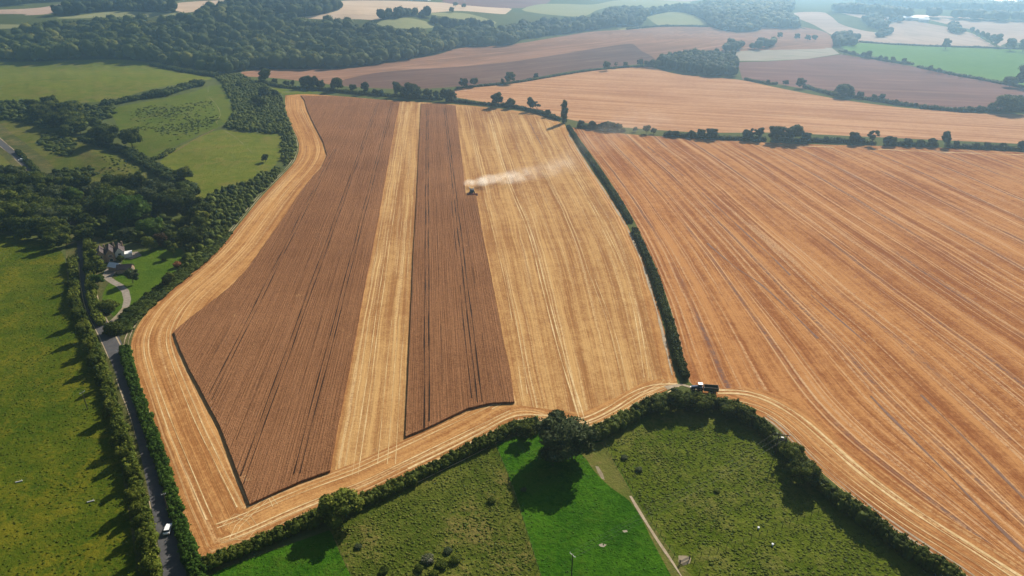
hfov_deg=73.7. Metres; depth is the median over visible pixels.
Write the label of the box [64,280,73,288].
broadleaf tree
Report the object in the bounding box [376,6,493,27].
woodland
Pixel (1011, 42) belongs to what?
broadleaf tree
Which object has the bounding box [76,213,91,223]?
broadleaf tree
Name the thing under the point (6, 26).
field
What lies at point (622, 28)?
field
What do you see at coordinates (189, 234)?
broadleaf tree
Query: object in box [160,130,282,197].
field
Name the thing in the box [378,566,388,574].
shrub
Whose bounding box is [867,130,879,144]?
thin tree
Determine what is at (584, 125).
hedge
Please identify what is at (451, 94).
broadleaf tree
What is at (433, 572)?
shrub
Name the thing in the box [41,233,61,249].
broadleaf tree
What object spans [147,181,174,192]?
broadleaf tree
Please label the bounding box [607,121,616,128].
broadleaf tree
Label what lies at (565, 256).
stubble field
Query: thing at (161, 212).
broadleaf tree
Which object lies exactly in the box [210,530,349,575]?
field
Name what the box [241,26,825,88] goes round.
field
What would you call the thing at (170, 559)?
road
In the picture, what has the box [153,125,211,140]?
tussocks
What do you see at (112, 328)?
shrub
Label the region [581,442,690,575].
dirt path
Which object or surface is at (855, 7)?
woodland
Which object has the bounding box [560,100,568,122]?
poplar tree
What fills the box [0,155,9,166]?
field
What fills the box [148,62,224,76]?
hedge
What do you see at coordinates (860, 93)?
broadleaf tree
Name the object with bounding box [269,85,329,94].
field
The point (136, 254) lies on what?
patio
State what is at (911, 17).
farm shed
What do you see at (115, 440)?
broadleaf tree
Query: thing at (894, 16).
woodland
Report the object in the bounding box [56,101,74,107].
broadleaf tree
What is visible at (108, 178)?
broadleaf tree
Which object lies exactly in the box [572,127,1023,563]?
stubble field
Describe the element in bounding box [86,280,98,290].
broadleaf tree
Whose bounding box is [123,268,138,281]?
broadleaf tree
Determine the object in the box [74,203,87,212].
broadleaf tree
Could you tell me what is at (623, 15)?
woodland
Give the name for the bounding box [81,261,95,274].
broadleaf tree
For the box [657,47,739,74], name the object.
woodland
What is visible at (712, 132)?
broadleaf tree
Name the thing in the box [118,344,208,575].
hedge
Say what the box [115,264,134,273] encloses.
garage
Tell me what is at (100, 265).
broadleaf tree
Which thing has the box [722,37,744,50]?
woodland
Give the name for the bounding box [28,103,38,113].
broadleaf tree
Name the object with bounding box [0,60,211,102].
field
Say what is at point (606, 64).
broadleaf tree
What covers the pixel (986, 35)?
broadleaf tree
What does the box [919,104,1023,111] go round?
hedge
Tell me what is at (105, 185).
broadleaf tree
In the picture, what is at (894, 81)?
field
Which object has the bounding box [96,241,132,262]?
house
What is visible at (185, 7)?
field
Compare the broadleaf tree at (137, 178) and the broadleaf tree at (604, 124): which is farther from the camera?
the broadleaf tree at (604, 124)
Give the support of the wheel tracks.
on the stubble headland at (205, 462)
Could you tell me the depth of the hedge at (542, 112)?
795.01 m
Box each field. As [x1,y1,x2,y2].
[0,4,60,14]
[0,24,19,28]
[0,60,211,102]
[0,115,146,183]
[0,124,238,575]
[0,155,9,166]
[0,234,136,575]
[59,11,176,18]
[102,245,184,315]
[113,85,232,156]
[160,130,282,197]
[176,0,223,12]
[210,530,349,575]
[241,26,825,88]
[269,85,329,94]
[298,0,510,19]
[330,101,661,471]
[330,446,540,575]
[342,44,654,88]
[377,18,434,28]
[431,13,496,24]
[442,0,549,7]
[454,67,1023,143]
[496,433,675,575]
[522,0,689,16]
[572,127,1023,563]
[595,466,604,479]
[603,406,831,557]
[617,26,641,29]
[647,12,706,24]
[667,0,696,0]
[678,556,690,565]
[684,506,935,575]
[735,48,838,60]
[737,27,832,47]
[739,54,1023,107]
[794,12,875,41]
[841,43,1023,84]
[843,12,908,23]
[864,21,993,46]
[919,15,1023,45]
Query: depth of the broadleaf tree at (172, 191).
479.45 m
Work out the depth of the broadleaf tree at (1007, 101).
758.80 m
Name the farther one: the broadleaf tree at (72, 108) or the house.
the broadleaf tree at (72, 108)
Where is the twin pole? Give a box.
[774,433,789,455]
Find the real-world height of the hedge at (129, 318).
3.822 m
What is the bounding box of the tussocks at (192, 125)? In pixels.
[131,101,218,134]
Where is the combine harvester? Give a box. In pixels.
[467,187,477,195]
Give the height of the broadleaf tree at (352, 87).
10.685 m
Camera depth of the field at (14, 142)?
350.10 m
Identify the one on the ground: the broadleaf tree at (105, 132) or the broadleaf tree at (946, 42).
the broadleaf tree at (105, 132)
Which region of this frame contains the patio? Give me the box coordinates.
[128,252,141,258]
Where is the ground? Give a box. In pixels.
[0,0,1023,562]
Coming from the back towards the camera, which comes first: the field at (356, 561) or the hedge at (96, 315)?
the hedge at (96, 315)
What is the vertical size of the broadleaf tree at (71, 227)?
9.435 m
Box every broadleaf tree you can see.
[0,164,25,174]
[0,173,19,186]
[0,189,17,201]
[0,200,27,217]
[7,184,32,195]
[8,195,33,206]
[11,217,29,232]
[13,171,45,184]
[21,201,53,217]
[24,99,37,108]
[27,215,50,232]
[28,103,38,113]
[29,173,53,186]
[31,193,38,199]
[33,183,46,192]
[33,204,63,217]
[33,211,50,217]
[36,225,53,239]
[39,185,65,198]
[41,225,71,235]
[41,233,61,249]
[42,216,66,225]
[44,100,58,110]
[45,95,58,102]
[45,172,62,184]
[51,205,82,219]
[52,198,67,205]
[54,176,74,186]
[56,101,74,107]
[57,211,71,223]
[57,232,73,244]
[60,124,72,135]
[61,110,85,121]
[61,186,83,201]
[63,115,76,119]
[63,118,86,131]
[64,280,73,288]
[65,223,73,235]
[67,102,83,110]
[67,295,76,305]
[68,106,76,110]
[70,172,91,188]
[70,307,85,323]
[71,122,86,133]
[73,229,85,241]
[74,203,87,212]
[74,222,90,230]
[74,322,90,337]
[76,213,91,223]
[78,185,91,195]
[79,198,97,211]
[80,337,94,349]
[81,243,93,251]
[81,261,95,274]
[83,226,94,239]
[85,123,119,143]
[86,117,101,126]
[86,190,96,198]
[86,242,97,248]
[86,247,107,271]
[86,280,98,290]
[86,353,101,368]
[88,274,104,285]
[91,181,108,188]
[93,184,110,190]
[93,189,127,208]
[93,374,103,386]
[94,185,125,193]
[95,207,108,215]
[100,174,114,182]
[100,401,114,418]
[107,194,151,223]
[108,433,126,448]
[110,174,130,185]
[113,445,129,460]
[114,227,134,238]
[117,128,142,146]
[122,182,139,189]
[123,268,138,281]
[123,466,135,482]
[123,483,143,505]
[125,190,137,195]
[127,171,146,187]
[129,500,143,516]
[130,516,143,530]
[134,187,156,201]
[134,217,163,236]
[134,533,147,552]
[137,557,154,575]
[140,236,158,249]
[146,178,160,186]
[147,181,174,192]
[152,232,167,246]
[155,211,167,215]
[160,272,174,283]
[163,231,174,240]
[167,189,179,194]
[168,192,190,209]
[172,166,193,178]
[176,226,208,243]
[177,187,194,195]
[179,209,187,215]
[179,215,190,226]
[183,196,203,210]
[187,203,211,216]
[190,210,209,227]
[256,98,266,105]
[258,68,270,79]
[258,86,270,95]
[261,154,268,161]
[271,89,278,94]
[299,75,309,85]
[307,76,317,85]
[316,487,364,528]
[317,80,324,86]
[330,77,343,88]
[349,84,356,89]
[360,82,368,90]
[392,81,400,92]
[399,86,408,94]
[402,82,417,94]
[412,86,421,98]
[422,88,432,97]
[433,90,438,99]
[439,88,451,98]
[446,91,456,97]
[458,78,467,86]
[469,77,477,83]
[490,92,503,106]
[505,72,515,81]
[506,98,515,107]
[516,423,536,437]
[527,97,533,107]
[532,409,599,465]
[588,120,596,126]
[601,121,609,126]
[603,61,610,68]
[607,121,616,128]
[637,59,643,64]
[643,125,650,133]
[650,395,670,413]
[654,59,661,65]
[666,387,684,408]
[680,392,696,408]
[687,130,695,135]
[692,396,714,413]
[697,129,706,135]
[706,128,717,135]
[718,402,737,418]
[738,407,759,424]
[742,129,752,138]
[755,127,764,137]
[767,126,786,141]
[779,442,805,461]
[785,124,804,141]
[785,453,822,485]
[795,78,806,86]
[800,132,811,139]
[834,83,854,94]
[849,132,861,141]
[856,91,863,96]
[864,51,872,56]
[883,136,892,143]
[903,138,912,143]
[917,139,924,145]
[928,138,937,144]
[941,131,951,145]
[942,38,951,48]
[977,105,983,110]
[983,32,990,39]
[988,102,999,110]
[989,34,996,41]
[992,33,1003,45]
[995,94,1023,112]
[1003,76,1019,86]
[1005,38,1016,49]
[1016,65,1023,82]
[1017,140,1023,147]
[1019,39,1023,51]
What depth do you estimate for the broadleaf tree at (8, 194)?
464.74 m
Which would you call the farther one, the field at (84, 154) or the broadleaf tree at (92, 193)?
the field at (84, 154)
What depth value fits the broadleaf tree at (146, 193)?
473.32 m
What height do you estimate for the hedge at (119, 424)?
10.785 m
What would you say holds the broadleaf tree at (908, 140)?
on the ground
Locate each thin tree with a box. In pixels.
[166,243,177,254]
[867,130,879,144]
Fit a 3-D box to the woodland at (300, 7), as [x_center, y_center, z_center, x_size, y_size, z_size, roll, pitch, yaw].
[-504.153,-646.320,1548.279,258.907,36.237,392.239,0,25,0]
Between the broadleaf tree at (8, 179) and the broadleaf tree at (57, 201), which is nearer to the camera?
the broadleaf tree at (57, 201)
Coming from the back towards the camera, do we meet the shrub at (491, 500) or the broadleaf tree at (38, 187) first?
the broadleaf tree at (38, 187)
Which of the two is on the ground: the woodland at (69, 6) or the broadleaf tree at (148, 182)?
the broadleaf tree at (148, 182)
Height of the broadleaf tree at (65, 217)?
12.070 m
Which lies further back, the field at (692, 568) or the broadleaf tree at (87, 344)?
the broadleaf tree at (87, 344)
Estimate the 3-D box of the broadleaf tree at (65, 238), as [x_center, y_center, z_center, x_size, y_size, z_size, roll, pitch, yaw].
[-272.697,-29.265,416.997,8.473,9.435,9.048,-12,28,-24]
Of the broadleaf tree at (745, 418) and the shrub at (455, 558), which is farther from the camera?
the broadleaf tree at (745, 418)
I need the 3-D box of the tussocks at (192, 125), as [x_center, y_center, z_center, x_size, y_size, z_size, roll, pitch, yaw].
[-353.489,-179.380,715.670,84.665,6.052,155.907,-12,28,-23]
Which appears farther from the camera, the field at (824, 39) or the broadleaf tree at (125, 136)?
the field at (824, 39)
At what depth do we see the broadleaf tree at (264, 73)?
918.14 m
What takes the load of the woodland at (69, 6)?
on the woodland floor at (85, 12)
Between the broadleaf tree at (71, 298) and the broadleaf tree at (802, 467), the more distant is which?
the broadleaf tree at (71, 298)
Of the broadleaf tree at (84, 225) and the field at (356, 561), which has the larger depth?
the broadleaf tree at (84, 225)
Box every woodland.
[0,0,82,4]
[0,4,523,72]
[50,0,177,13]
[200,0,342,15]
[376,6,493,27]
[514,3,762,38]
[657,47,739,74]
[697,0,800,27]
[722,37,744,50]
[749,36,777,47]
[831,2,914,15]
[831,30,860,45]
[855,0,1023,10]
[861,11,890,28]
[874,27,893,36]
[889,13,904,21]
[926,7,1023,20]
[947,20,966,32]
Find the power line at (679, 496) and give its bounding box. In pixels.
[576,432,784,548]
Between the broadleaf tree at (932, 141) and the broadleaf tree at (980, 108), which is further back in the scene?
the broadleaf tree at (980, 108)
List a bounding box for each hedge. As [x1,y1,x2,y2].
[15,149,40,171]
[66,255,163,575]
[77,135,201,194]
[82,237,105,325]
[99,79,204,105]
[101,231,232,335]
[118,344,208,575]
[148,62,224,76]
[149,148,175,159]
[201,415,538,570]
[258,79,443,99]
[445,98,560,119]
[456,65,657,88]
[566,125,690,379]
[576,122,625,131]
[592,390,694,440]
[626,24,708,28]
[663,132,1023,150]
[692,391,965,575]
[744,77,776,83]
[802,84,919,106]
[838,49,913,64]
[859,40,1021,48]
[916,65,1023,87]
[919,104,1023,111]
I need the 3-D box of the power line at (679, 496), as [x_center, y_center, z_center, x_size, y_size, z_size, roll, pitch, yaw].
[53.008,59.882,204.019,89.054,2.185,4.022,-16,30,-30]
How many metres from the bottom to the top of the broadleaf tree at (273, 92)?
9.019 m
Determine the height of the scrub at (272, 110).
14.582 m
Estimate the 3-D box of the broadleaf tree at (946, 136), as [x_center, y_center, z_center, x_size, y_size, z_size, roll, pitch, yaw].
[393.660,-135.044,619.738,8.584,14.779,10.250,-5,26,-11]
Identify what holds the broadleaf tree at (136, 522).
on the field at (14, 142)
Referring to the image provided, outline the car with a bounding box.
[163,523,171,534]
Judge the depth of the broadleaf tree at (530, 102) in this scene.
772.32 m
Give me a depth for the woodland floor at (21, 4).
1814.43 m
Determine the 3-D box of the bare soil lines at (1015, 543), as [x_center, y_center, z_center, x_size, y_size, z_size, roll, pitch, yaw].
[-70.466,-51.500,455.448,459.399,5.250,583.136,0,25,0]
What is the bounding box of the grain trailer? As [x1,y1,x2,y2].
[703,384,718,393]
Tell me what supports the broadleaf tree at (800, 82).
on the ground
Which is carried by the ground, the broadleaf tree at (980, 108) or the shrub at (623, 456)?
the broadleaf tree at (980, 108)
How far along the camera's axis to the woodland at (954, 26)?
1621.82 m
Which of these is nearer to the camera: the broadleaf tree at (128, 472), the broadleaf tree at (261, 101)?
the broadleaf tree at (128, 472)
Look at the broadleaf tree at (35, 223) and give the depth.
428.29 m
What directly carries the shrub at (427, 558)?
on the field at (356, 561)
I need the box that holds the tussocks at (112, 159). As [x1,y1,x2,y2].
[95,156,142,174]
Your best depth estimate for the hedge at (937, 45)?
1374.62 m
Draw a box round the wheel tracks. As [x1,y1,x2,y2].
[144,112,1021,575]
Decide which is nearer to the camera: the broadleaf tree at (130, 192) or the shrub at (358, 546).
the shrub at (358, 546)
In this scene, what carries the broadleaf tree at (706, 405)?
on the field at (683, 417)
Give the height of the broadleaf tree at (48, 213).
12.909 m
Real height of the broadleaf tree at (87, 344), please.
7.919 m
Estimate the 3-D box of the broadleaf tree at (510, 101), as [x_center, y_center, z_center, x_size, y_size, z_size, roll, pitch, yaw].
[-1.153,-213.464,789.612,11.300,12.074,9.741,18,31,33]
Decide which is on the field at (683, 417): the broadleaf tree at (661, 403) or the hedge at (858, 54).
the broadleaf tree at (661, 403)
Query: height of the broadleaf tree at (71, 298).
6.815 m
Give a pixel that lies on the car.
(167, 529)
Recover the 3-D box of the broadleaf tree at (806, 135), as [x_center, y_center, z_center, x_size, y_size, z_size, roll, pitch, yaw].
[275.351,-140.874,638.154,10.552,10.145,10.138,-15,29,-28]
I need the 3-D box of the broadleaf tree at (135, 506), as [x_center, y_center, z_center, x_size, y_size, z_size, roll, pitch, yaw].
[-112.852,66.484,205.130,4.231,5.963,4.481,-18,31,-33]
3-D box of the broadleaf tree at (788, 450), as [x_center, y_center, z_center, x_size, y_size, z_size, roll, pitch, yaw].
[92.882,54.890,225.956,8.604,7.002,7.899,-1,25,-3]
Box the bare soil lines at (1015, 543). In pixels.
[175,123,1023,551]
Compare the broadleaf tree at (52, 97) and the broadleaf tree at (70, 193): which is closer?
the broadleaf tree at (70, 193)
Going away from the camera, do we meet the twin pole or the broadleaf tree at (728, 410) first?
the twin pole
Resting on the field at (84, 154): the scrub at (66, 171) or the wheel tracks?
the scrub at (66, 171)
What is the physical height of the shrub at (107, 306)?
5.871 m
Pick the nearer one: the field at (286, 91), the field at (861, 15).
the field at (286, 91)
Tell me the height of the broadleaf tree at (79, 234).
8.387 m
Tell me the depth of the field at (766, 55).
1234.08 m
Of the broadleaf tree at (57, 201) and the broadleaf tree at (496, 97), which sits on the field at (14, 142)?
the broadleaf tree at (57, 201)
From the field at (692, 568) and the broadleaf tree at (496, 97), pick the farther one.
the broadleaf tree at (496, 97)
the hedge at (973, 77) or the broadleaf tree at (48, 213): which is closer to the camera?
the broadleaf tree at (48, 213)
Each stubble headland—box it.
[131,94,676,555]
[697,387,1023,575]
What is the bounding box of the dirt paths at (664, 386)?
[0,134,974,575]
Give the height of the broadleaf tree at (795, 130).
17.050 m
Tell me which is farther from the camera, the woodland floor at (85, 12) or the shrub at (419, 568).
the woodland floor at (85, 12)
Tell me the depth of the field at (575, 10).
2259.20 m
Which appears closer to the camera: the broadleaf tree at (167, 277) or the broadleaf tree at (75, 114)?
the broadleaf tree at (167, 277)
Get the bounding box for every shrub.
[96,299,119,312]
[102,321,122,335]
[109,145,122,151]
[115,255,123,261]
[172,261,181,266]
[354,543,362,549]
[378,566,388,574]
[414,564,423,572]
[421,552,433,564]
[429,569,438,575]
[435,559,447,569]
[443,546,452,554]
[449,554,461,563]
[487,496,495,503]
[621,454,627,459]
[635,466,641,471]
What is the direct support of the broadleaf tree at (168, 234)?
on the ground
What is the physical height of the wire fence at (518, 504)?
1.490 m
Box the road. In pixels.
[0,139,186,575]
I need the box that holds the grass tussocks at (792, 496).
[610,422,933,575]
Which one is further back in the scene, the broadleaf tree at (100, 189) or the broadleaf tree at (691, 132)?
the broadleaf tree at (691, 132)
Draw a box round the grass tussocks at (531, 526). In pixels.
[229,448,664,575]
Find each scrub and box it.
[0,99,117,128]
[36,131,76,155]
[52,165,99,178]
[85,209,185,247]
[178,166,280,269]
[214,73,297,165]
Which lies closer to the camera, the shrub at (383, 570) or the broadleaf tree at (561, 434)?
the shrub at (383, 570)
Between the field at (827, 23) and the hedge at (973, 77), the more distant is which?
the field at (827, 23)
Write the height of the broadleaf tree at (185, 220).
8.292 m
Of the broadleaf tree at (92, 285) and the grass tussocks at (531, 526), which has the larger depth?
the broadleaf tree at (92, 285)
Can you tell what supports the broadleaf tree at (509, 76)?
on the ground
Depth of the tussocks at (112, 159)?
573.05 m
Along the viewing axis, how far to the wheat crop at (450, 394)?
336.03 m
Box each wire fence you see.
[495,443,538,569]
[603,439,679,561]
[692,506,826,557]
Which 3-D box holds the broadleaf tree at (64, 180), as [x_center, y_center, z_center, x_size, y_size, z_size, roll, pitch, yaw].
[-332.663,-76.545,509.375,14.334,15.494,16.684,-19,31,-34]
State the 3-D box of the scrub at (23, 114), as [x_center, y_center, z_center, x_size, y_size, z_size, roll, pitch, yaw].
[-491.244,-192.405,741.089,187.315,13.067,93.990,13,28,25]
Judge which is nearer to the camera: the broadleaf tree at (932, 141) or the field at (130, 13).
the broadleaf tree at (932, 141)
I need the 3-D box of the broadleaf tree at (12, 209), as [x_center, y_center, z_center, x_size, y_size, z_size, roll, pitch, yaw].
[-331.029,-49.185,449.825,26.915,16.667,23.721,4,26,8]
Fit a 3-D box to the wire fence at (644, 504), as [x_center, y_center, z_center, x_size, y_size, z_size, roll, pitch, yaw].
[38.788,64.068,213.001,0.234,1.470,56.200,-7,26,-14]
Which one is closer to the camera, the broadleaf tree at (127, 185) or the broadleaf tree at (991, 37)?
the broadleaf tree at (127, 185)
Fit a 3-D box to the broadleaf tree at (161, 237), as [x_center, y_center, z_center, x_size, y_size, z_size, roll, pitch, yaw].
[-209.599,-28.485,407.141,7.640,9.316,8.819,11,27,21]
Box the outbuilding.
[107,262,119,270]
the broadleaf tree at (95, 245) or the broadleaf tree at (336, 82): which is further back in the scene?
the broadleaf tree at (336, 82)
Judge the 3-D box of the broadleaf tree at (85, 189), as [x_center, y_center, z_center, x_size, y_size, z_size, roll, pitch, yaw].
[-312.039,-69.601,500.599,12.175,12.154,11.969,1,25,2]
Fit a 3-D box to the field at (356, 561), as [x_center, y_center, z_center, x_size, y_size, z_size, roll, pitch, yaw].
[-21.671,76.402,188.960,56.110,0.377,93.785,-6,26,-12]
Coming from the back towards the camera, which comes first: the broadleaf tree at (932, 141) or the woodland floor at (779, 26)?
the woodland floor at (779, 26)
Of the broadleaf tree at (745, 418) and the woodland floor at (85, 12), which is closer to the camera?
the broadleaf tree at (745, 418)
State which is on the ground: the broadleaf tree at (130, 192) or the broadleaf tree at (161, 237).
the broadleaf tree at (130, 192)
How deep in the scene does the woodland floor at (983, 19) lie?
1815.56 m
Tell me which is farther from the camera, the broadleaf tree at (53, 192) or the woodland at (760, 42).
the woodland at (760, 42)
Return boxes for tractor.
[690,382,702,391]
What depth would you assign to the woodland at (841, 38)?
1372.19 m
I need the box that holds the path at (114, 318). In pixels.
[110,307,126,320]
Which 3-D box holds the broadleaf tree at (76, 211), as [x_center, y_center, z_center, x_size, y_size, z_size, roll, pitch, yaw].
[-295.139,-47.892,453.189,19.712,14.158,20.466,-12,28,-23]
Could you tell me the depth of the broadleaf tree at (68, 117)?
674.07 m
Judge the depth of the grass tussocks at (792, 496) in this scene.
209.48 m
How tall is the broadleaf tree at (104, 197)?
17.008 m
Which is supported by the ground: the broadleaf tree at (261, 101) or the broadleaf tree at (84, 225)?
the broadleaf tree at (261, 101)
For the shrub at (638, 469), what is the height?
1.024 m
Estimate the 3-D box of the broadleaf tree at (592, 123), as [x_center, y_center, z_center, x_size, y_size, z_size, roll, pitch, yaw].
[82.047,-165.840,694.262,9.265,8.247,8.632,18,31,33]
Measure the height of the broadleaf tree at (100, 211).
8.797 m
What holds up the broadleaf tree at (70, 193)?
on the field at (14, 142)
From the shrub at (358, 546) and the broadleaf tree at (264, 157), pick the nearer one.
the shrub at (358, 546)
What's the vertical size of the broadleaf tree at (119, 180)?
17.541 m
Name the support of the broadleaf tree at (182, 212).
on the ground
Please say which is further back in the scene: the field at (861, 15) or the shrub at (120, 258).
the field at (861, 15)
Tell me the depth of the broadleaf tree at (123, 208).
438.44 m
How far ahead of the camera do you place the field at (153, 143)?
713.98 m
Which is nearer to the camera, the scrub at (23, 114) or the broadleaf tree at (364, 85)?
the scrub at (23, 114)
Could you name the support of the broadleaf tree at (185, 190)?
on the ground
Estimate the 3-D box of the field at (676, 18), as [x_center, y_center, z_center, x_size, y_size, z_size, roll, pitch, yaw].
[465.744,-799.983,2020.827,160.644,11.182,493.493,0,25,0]
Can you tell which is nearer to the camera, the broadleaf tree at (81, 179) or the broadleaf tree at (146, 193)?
the broadleaf tree at (146, 193)
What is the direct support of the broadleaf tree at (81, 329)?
on the field at (14, 142)
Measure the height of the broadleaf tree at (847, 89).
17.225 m
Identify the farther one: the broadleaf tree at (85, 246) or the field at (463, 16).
the field at (463, 16)
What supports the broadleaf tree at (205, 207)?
on the ground
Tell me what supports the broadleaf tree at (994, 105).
on the ground
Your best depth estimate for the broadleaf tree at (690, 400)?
250.16 m
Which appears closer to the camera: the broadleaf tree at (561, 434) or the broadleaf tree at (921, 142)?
the broadleaf tree at (561, 434)
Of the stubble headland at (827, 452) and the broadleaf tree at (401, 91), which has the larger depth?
the broadleaf tree at (401, 91)
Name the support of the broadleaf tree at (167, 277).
on the ground
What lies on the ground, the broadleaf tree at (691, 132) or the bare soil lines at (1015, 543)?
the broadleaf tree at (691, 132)
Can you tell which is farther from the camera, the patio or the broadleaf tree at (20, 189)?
the broadleaf tree at (20, 189)
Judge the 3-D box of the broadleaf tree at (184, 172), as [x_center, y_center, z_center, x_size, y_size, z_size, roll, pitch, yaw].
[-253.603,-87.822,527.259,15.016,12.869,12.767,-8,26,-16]
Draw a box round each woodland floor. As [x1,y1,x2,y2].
[0,0,166,5]
[57,8,179,16]
[275,9,339,16]
[762,25,804,28]
[834,11,889,16]
[929,17,1023,21]
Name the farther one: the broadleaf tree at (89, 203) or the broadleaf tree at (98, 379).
the broadleaf tree at (89, 203)
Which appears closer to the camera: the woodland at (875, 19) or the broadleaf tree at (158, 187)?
the broadleaf tree at (158, 187)
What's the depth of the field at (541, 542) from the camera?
203.86 m
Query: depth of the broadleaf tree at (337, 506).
199.23 m
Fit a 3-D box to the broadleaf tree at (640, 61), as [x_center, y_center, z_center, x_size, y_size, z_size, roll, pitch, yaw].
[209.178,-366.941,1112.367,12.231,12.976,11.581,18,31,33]
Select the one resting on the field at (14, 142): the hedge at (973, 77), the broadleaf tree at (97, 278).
the broadleaf tree at (97, 278)
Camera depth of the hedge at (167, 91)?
802.67 m
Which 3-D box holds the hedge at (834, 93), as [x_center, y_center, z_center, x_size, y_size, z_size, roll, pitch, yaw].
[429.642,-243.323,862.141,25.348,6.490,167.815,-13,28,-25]
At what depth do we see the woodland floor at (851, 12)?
1992.25 m
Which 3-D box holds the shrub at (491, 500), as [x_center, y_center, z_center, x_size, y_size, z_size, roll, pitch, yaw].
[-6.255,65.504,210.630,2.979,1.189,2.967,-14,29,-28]
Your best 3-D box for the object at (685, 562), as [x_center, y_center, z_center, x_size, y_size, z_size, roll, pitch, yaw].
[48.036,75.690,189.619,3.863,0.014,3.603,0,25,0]
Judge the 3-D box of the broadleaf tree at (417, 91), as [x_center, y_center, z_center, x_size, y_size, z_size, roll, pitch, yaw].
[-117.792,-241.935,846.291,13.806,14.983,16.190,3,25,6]
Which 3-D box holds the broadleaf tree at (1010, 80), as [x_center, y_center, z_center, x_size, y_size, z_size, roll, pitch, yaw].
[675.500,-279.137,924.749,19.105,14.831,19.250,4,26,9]
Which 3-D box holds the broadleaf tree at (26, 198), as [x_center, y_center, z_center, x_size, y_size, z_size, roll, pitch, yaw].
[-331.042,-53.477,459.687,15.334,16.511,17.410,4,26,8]
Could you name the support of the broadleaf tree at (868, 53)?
on the ground
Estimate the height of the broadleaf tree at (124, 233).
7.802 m
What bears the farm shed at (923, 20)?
on the field at (912, 32)
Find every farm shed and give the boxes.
[903,16,924,19]
[918,18,929,21]
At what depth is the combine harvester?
493.22 m
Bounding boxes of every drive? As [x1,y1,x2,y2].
[103,272,130,306]
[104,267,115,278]
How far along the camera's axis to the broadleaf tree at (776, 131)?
635.39 m
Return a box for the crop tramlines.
[202,103,489,483]
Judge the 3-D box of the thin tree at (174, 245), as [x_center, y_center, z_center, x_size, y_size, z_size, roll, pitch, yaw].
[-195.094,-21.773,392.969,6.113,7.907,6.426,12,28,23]
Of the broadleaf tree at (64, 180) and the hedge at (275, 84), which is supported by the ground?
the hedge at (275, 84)
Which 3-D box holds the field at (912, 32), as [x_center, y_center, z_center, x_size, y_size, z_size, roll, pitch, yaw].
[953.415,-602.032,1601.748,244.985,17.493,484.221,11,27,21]
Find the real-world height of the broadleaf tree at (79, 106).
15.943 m
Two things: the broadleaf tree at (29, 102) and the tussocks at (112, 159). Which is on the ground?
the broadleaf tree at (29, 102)
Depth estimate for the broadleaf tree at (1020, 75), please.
920.90 m
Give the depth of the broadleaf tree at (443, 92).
826.29 m
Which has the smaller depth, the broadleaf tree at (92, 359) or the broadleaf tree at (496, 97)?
the broadleaf tree at (92, 359)
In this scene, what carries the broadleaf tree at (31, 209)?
on the ground
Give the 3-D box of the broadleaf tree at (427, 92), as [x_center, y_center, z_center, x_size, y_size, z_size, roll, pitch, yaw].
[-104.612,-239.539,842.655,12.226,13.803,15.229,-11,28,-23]
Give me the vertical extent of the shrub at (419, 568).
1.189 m
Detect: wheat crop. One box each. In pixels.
[174,95,398,505]
[406,103,514,437]
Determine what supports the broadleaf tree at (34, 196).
on the ground
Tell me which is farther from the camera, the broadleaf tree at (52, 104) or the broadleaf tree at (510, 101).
the broadleaf tree at (510, 101)
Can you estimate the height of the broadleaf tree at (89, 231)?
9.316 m
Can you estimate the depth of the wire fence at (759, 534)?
197.09 m
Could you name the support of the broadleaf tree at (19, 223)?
on the ground
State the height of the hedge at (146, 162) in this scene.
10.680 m
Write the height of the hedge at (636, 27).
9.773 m

